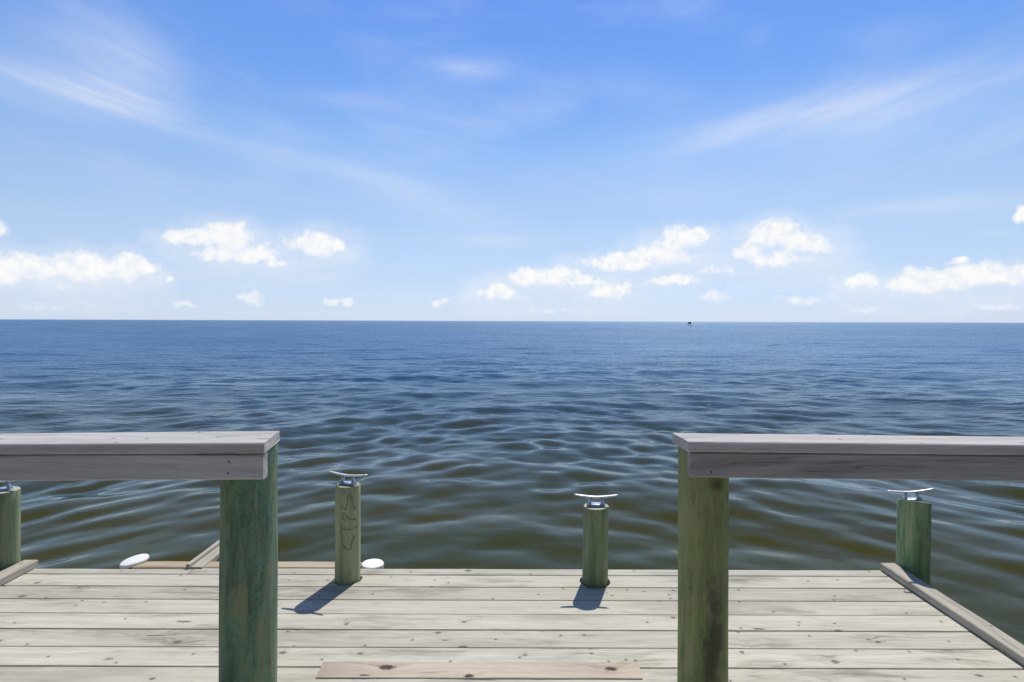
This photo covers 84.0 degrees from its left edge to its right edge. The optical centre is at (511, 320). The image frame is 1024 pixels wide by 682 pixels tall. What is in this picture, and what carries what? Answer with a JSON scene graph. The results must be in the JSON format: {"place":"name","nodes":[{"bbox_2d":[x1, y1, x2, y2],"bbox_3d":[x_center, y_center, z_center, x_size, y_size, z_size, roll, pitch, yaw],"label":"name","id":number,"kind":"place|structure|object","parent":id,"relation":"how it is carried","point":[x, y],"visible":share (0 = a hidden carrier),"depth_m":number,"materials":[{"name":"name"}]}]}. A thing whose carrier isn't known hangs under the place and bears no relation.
{"place":"outdoors","nodes":[
{"label":"outdoors","id":0,"kind":"place"},
{"bbox_2d":[0,319,1023,644],"bbox_3d":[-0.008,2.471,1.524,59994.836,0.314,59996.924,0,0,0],"label":"water","id":1,"kind":"structure","parent":0,"point":[480,443],"depth_m":13.69,"materials":[{"name":"blue liquid"}]},
{"bbox_2d":[0,540,1023,681],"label":"dock","id":2,"kind":"object","parent":1,"relation":"in","point":[151,621],"visible":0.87,"depth_m":2.70,"materials":[{"name":"grey wood"}]},
{"bbox_2d":[0,481,20,570],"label":"mooring post","id":3,"kind":"object","parent":2,"relation":"attached to","point":[10,525],"visible":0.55,"depth_m":3.28,"materials":[{"name":"green wood"}]},
{"bbox_2d":[119,554,148,568],"bbox_3d":[-2.279,2.538,3.429,0.151,2.226,0.152,0,0,0],"label":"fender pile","id":4,"kind":"object","parent":2,"relation":"attached to","point":[131,562],"visible":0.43,"depth_m":3.40,"materials":[{"name":"white plastic"}]},
{"bbox_2d":[0,431,279,681],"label":"railing","id":5,"kind":"object","parent":2,"relation":"attached to","point":[242,466],"visible":1,"depth_m":2.05,"materials":[{"name":"grey wood"}]},
{"bbox_2d":[329,471,367,585],"bbox_3d":[-0.929,2.256,3.208,0.141,2.801,0.211,0,0,-40],"label":"mooring post","id":6,"kind":"object","parent":2,"relation":"attached to","point":[347,533],"visible":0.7,"depth_m":3.16,"materials":[{"name":"green wood"}]},
{"bbox_2d":[361,559,383,568],"bbox_3d":[-0.847,2.558,3.441,0.134,2.197,0.134,0,0,0],"label":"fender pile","id":7,"kind":"object","parent":2,"relation":"attached to","point":[373,564],"visible":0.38,"depth_m":3.42,"materials":[{"name":"white plastic"}]},
{"bbox_2d":[574,494,617,587],"bbox_3d":[0.461,2.316,3.204,0.212,2.689,0.164,0,0,-30],"label":"mooring post","id":8,"kind":"object","parent":2,"relation":"attached to","point":[595,544],"visible":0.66,"depth_m":3.13,"materials":[{"name":"green wood"}]},
{"bbox_2d":[672,433,1023,681],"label":"railing","id":9,"kind":"object","parent":2,"relation":"attached to","point":[710,465],"visible":1,"depth_m":2.06,"materials":[{"name":"grey wood"}]},
{"bbox_2d":[887,488,934,584],"bbox_3d":[2.330,2.318,3.333,0.199,2.696,0.186,0,0,-25],"label":"mooring post","id":10,"kind":"object","parent":2,"relation":"attached to","point":[913,534],"visible":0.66,"depth_m":3.27,"materials":[{"name":"green wood"}]},
{"bbox_2d":[0,0,1023,322],"label":"sky","id":11,"kind":"structure","parent":0,"point":[371,160],"materials":[{"name":"blue"}]}
]}

